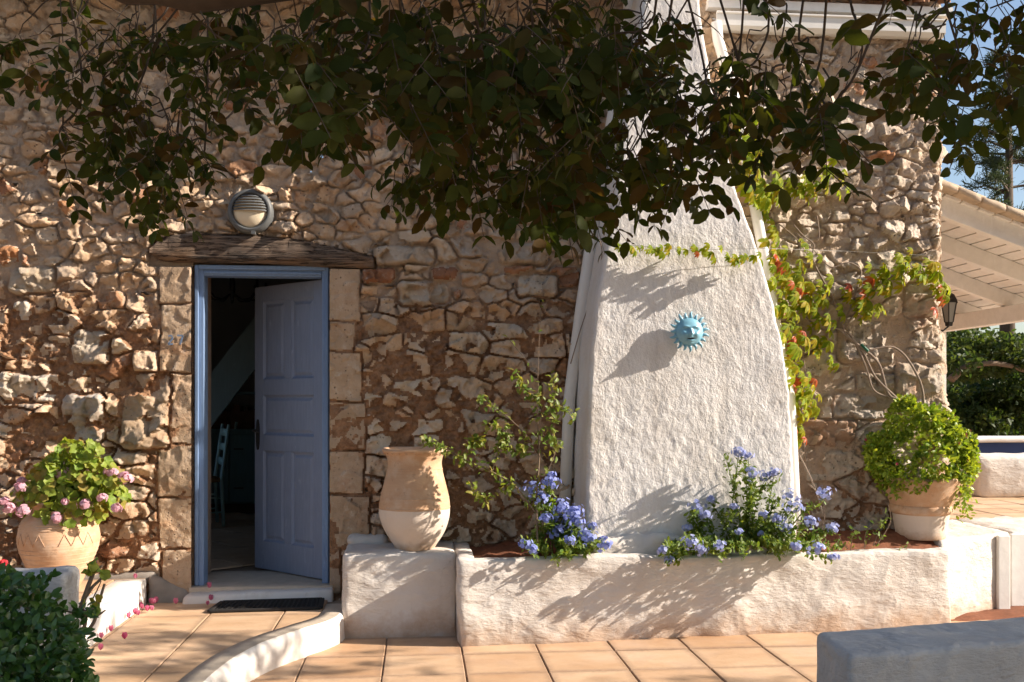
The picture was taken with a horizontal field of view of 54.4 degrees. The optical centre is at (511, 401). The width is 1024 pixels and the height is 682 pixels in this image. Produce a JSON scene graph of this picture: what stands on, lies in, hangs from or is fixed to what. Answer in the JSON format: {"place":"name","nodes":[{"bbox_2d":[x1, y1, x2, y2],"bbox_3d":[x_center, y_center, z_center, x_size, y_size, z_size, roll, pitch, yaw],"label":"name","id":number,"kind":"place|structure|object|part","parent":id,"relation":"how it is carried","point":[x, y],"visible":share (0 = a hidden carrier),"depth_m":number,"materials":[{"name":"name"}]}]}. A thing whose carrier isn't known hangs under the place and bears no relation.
{"place":"outdoors","nodes":[
{"label":"outdoors","id":0,"kind":"place"},
{"bbox_2d":[211,513,267,571],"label":"room floor","id":1,"kind":"structure","parent":0,"point":[233,544],"depth_m":8.42,"materials":[{"name":"tile"}]},
{"bbox_2d":[211,424,229,526],"bbox_3d":[-3.006,0.713,9.662,0.472,0.983,0.435,0,0,-25],"label":"chair","id":2,"kind":"object","parent":1,"relation":"on","point":[215,479],"visible":0.51,"depth_m":9.58,"materials":[{"name":"teal paint"}]},
{"bbox_2d":[211,429,254,512],"bbox_3d":[-2.641,0.757,10.955,2.640,0.914,0.470,0,0,-5],"label":"cabinet","id":3,"kind":"object","parent":1,"relation":"on","point":[239,484],"visible":0.14,"depth_m":10.71,"materials":[{"name":"teal paint"}]},
{"bbox_3d":[-3.253,0.722,10.682,0.410,0.724,0.038,0,0,-5],"label":"cabinet door","id":4,"kind":"part","parent":3,"relation":"part of","materials":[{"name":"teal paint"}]},
{"bbox_3d":[-2.825,0.722,10.723,0.410,0.724,0.038,0,0,-5],"label":"cabinet door","id":5,"kind":"part","parent":3,"relation":"part of","materials":[{"name":"teal paint"}]},
{"bbox_2d":[253,409,254,428],"bbox_3d":[-2.820,0.191,11.024,0.044,0.215,0.240,0,0,-5],"label":"book","id":6,"kind":"object","parent":3,"relation":"on","point":[253,418],"visible":0.14,"depth_m":10.90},
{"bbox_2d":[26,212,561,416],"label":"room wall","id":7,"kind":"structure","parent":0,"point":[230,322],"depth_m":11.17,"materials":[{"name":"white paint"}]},
{"bbox_2d":[211,317,254,426],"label":"staircase","id":8,"kind":"structure","parent":7,"relation":"attached to","point":[232,371],"depth_m":10.01,"materials":[{"name":"paint"}]},
{"bbox_2d":[236,392,254,394],"bbox_3d":[-2.349,-0.090,11.058,1.800,0.030,0.340,0,0,-5],"label":"wall shelf","id":9,"kind":"object","parent":7,"relation":"attached to","point":[245,393],"depth_m":10.84,"materials":[{"name":"teal paint"}]},
{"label":"room ceiling","id":10,"kind":"structure","parent":7,"relation":"on","visible":0},
{"bbox_2d":[211,278,266,303],"bbox_3d":[-2.548,-1.155,9.061,0.581,0.531,0.581,0,0,6],"label":"chandelier","id":11,"kind":"object","parent":10,"relation":"hanging from","point":[232,294],"visible":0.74,"depth_m":9.03,"materials":[{"name":"black metal"}]},
{"bbox_2d":[250,618,986,681],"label":"patio","id":12,"kind":"structure","parent":0,"point":[781,657],"depth_m":5.51,"materials":[{"name":"tile"}]},
{"bbox_2d":[0,565,81,681],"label":"foreground planter","id":13,"kind":"object","parent":12,"relation":"on","point":[67,580],"visible":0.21,"depth_m":3.79,"materials":[{"name":"paint"}]},
{"bbox_2d":[0,562,102,681],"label":"dark bush","id":14,"kind":"object","parent":13,"relation":"on","point":[19,630],"visible":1,"depth_m":2.98,"materials":[{"name":"green plant"}]},
{"bbox_2d":[78,557,110,627],"bbox_3d":[-1.595,0.749,3.789,0.133,0.312,0.057,0,0,-5],"label":"bare shrub","id":15,"kind":"object","parent":13,"relation":"in","point":[92,569],"visible":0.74,"depth_m":3.79,"materials":[{"name":"green plant"}]},
{"bbox_2d":[83,600,344,681],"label":"door platform","id":16,"kind":"structure","parent":12,"relation":"on","point":[170,642],"depth_m":5.40,"materials":[{"name":"tile"}]},
{"bbox_2d":[121,632,127,638],"bbox_3d":[-2.067,1.251,5.312,0.032,0.038,0.027,0,0,35],"label":"fallen bract","id":17,"kind":"object","parent":16,"relation":"on","point":[124,635],"visible":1,"depth_m":5.31,"materials":[{"name":"pink plant"}]},
{"bbox_2d":[79,570,188,647],"bbox_3d":[-3.667,1.335,4.770,3.595,0.491,3.266,0,0,-5],"label":"step","id":18,"kind":"object","parent":16,"relation":"on","point":[124,593],"visible":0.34,"depth_m":6.07,"materials":[{"name":"concrete"}]},
{"bbox_2d":[16,501,100,585],"bbox_3d":[-2.744,0.861,6.029,0.465,0.532,0.466,0,0,-5],"label":"geranium pot","id":19,"kind":"object","parent":18,"relation":"on","point":[39,543],"visible":0.62,"depth_m":5.85,"materials":[{"name":"ceramic"}]},
{"bbox_2d":[0,437,134,527],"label":"geranium","id":20,"kind":"object","parent":19,"relation":"in","point":[74,485],"visible":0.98,"depth_m":5.85,"materials":[{"name":"green plant"}]},
{"bbox_2d":[207,597,324,612],"bbox_3d":[-1.529,1.273,6.226,0.692,0.017,0.305,0,0,-9],"label":"door mat","id":21,"kind":"object","parent":16,"relation":"on","point":[251,605],"depth_m":6.20,"materials":[{"name":"black rubber"}]},
{"bbox_2d":[342,533,456,638],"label":"pot plinth","id":22,"kind":"structure","parent":12,"relation":"on","point":[389,589],"depth_m":6.08,"materials":[{"name":"paint"}]},
{"bbox_2d":[379,446,450,550],"bbox_3d":[-0.614,0.610,6.295,0.453,0.637,0.453,0,0,-5],"label":"tall jar","id":23,"kind":"object","parent":22,"relation":"on","point":[414,508],"visible":0.94,"depth_m":6.13,"materials":[{"name":"ceramic"}]},
{"bbox_2d":[0,0,952,603],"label":"stone house","id":24,"kind":"structure","parent":12,"relation":"on","point":[360,366],"depth_m":6.52,"materials":[{"name":"stone"}]},
{"bbox_2d":[227,189,273,234],"bbox_3d":[-1.693,-1.226,6.442,0.292,0.298,0.154,0,0,-5],"label":"wall lamp","id":25,"kind":"object","parent":24,"relation":"attached to","point":[250,211],"visible":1,"depth_m":6.41,"materials":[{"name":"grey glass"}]},
{"bbox_2d":[252,279,321,578],"bbox_3d":[-1.547,0.188,6.931,0.765,2.012,0.161,0,0,40],"label":"door","id":26,"kind":"structure","parent":24,"relation":"in","point":[288,317],"depth_m":6.91,"materials":[{"name":"blue paint"}]},
{"bbox_2d":[670,311,708,351],"bbox_3d":[1.113,-0.434,6.194,0.255,0.260,0.087,0,0,-5],"label":"sun mask","id":27,"kind":"object","parent":24,"relation":"attached to","point":[687,331],"visible":1,"depth_m":6.20,"materials":[{"name":"teal ceramic"}]},
{"bbox_2d":[570,120,950,529],"bbox_3d":[1.711,-0.533,6.486,2.630,2.764,0.566,0,0,-5],"label":"creeper","id":28,"kind":"object","parent":24,"relation":"attached to","point":[794,285],"visible":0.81,"depth_m":6.62,"materials":[{"name":"green plant"}]},
{"bbox_2d":[941,290,957,331],"bbox_3d":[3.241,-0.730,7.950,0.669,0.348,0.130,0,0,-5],"label":"lantern","id":29,"kind":"object","parent":24,"relation":"attached to","point":[949,309],"visible":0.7,"depth_m":7.94,"materials":[{"name":"black metal"}]},
{"bbox_2d":[941,179,1023,392],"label":"veranda","id":30,"kind":"object","parent":24,"relation":"attached to","point":[982,252],"visible":0.38,"depth_m":8.04,"materials":[{"name":"white paint"}]},
{"bbox_2d":[454,529,950,648],"bbox_3d":[1.217,1.165,6.413,3.182,0.633,0.880,0,0,-5],"label":"planter","id":31,"kind":"object","parent":12,"relation":"on","point":[508,592],"visible":0.7,"depth_m":6.09,"materials":[{"name":"paint"}]},
{"bbox_2d":[420,294,579,553],"bbox_3d":[-0.081,0.108,6.129,0.985,1.640,0.383,0,0,-5],"label":"leafy shrub","id":32,"kind":"object","parent":31,"relation":"in","point":[502,444],"visible":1,"depth_m":6.02,"materials":[{"name":"green plant"}]},
{"bbox_2d":[518,471,612,566],"bbox_3d":[0.303,0.702,6.029,0.559,0.561,0.414,0,0,-5],"label":"plumbago bush","id":33,"kind":"object","parent":31,"relation":"in","point":[572,539],"visible":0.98,"depth_m":6.02,"materials":[{"name":"blue plant"}]},
{"bbox_2d":[657,446,841,566],"bbox_3d":[1.446,0.637,6.108,1.229,0.714,0.472,0,0,-5],"label":"plumbago bush","id":34,"kind":"object","parent":31,"relation":"in","point":[759,537],"visible":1,"depth_m":6.14,"materials":[{"name":"green plant"}]},
{"bbox_2d":[834,503,907,550],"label":"seedlings","id":35,"kind":"object","parent":31,"relation":"in","point":[857,532],"visible":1,"depth_m":6.35,"materials":[{"name":"green plant"}]},
{"bbox_2d":[879,474,962,540],"bbox_3d":[2.757,0.712,6.713,0.534,0.418,0.536,0,0,-5],"label":"shrub pot","id":36,"kind":"object","parent":31,"relation":"on","point":[923,516],"visible":0.79,"depth_m":6.55,"materials":[{"name":"ceramic"}]},
{"bbox_2d":[861,393,981,522],"bbox_3d":[2.749,0.370,6.667,0.798,0.855,0.602,0,0,-5],"label":"succulent shrub","id":37,"kind":"object","parent":36,"relation":"in","point":[961,452],"visible":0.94,"depth_m":6.56,"materials":[{"name":"green plant"}]},
{"bbox_2d":[817,617,1023,681],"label":"stone bench","id":38,"kind":"object","parent":12,"relation":"on","point":[983,651],"visible":1,"depth_m":4.03,"materials":[{"name":"paint"}]},
{"bbox_2d":[933,519,1008,618],"bbox_3d":[3.123,1.202,7.148,0.751,0.585,1.154,0,0,-5],"label":"terrace ledge","id":39,"kind":"object","parent":12,"relation":"on","point":[970,547],"visible":0.42,"depth_m":6.76,"materials":[{"name":"paint"}]},
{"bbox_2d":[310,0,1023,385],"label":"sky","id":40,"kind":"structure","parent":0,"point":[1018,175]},
{"bbox_2d":[949,493,1023,519],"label":"terrace","id":41,"kind":"structure","parent":0,"point":[990,507],"depth_m":8.64,"materials":[{"name":"tile"}]},
{"bbox_2d":[946,326,1023,384],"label":"garden tree","id":42,"kind":"object","parent":41,"relation":"on","point":[972,355],"visible":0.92,"depth_m":14.24,"materials":[{"name":"green plant"}]},
{"bbox_2d":[954,516,1023,533],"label":"terrace edging","id":43,"kind":"object","parent":41,"relation":"on","point":[1011,525],"visible":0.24,"depth_m":7.52,"materials":[{"name":"paint"}]},
{"bbox_2d":[956,436,1023,452],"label":"blue bench","id":44,"kind":"object","parent":41,"relation":"on","point":[1001,444],"visible":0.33,"depth_m":10.96,"materials":[{"name":"blue paint"}]},
{"bbox_2d":[959,453,1023,496],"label":"terrace bench","id":45,"kind":"object","parent":41,"relation":"on","point":[1001,474],"visible":0.69,"depth_m":9.54,"materials":[{"name":"paint"}]},
{"bbox_2d":[951,606,1023,620],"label":"bare earth","id":46,"kind":"structure","parent":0,"point":[1011,612],"depth_m":6.69,"materials":[{"name":"orange soil"}]},
{"bbox_2d":[996,535,1009,608],"bbox_3d":[3.397,1.194,6.887,0.088,0.532,0.035,0,0,-5],"label":"white board","id":47,"kind":"object","parent":46,"relation":"on","point":[1002,571],"visible":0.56,"depth_m":6.87,"materials":[{"name":"paint"}]},
{"bbox_2d":[1009,533,1023,605],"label":"white board","id":48,"kind":"object","parent":46,"relation":"on","point":[1016,569],"visible":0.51,"depth_m":6.96,"materials":[{"name":"paint"}]},
{"label":"ground","id":49,"kind":"structure","parent":0,"visible":0},
{"bbox_2d":[0,0,1023,267],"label":"carob tree","id":50,"kind":"object","parent":49,"relation":"on","point":[468,90],"visible":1,"depth_m":2.71,"materials":[{"name":"green plant"}]},
{"bbox_2d":[946,377,1023,435],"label":"hedge tree","id":51,"kind":"object","parent":49,"relation":"on","point":[972,404],"visible":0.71,"depth_m":16.04,"materials":[{"name":"green plant"}]},
{"bbox_2d":[947,47,1023,378],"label":"conifer tree","id":52,"kind":"object","parent":49,"relation":"on","point":[997,165],"visible":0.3,"depth_m":19.53,"materials":[{"name":"green plant"}]},
{"bbox_2d":[982,336,1023,433],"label":"hedge tree","id":53,"kind":"object","parent":49,"relation":"on","point":[1016,376],"visible":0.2,"depth_m":16.24,"materials":[{"name":"green plant"}]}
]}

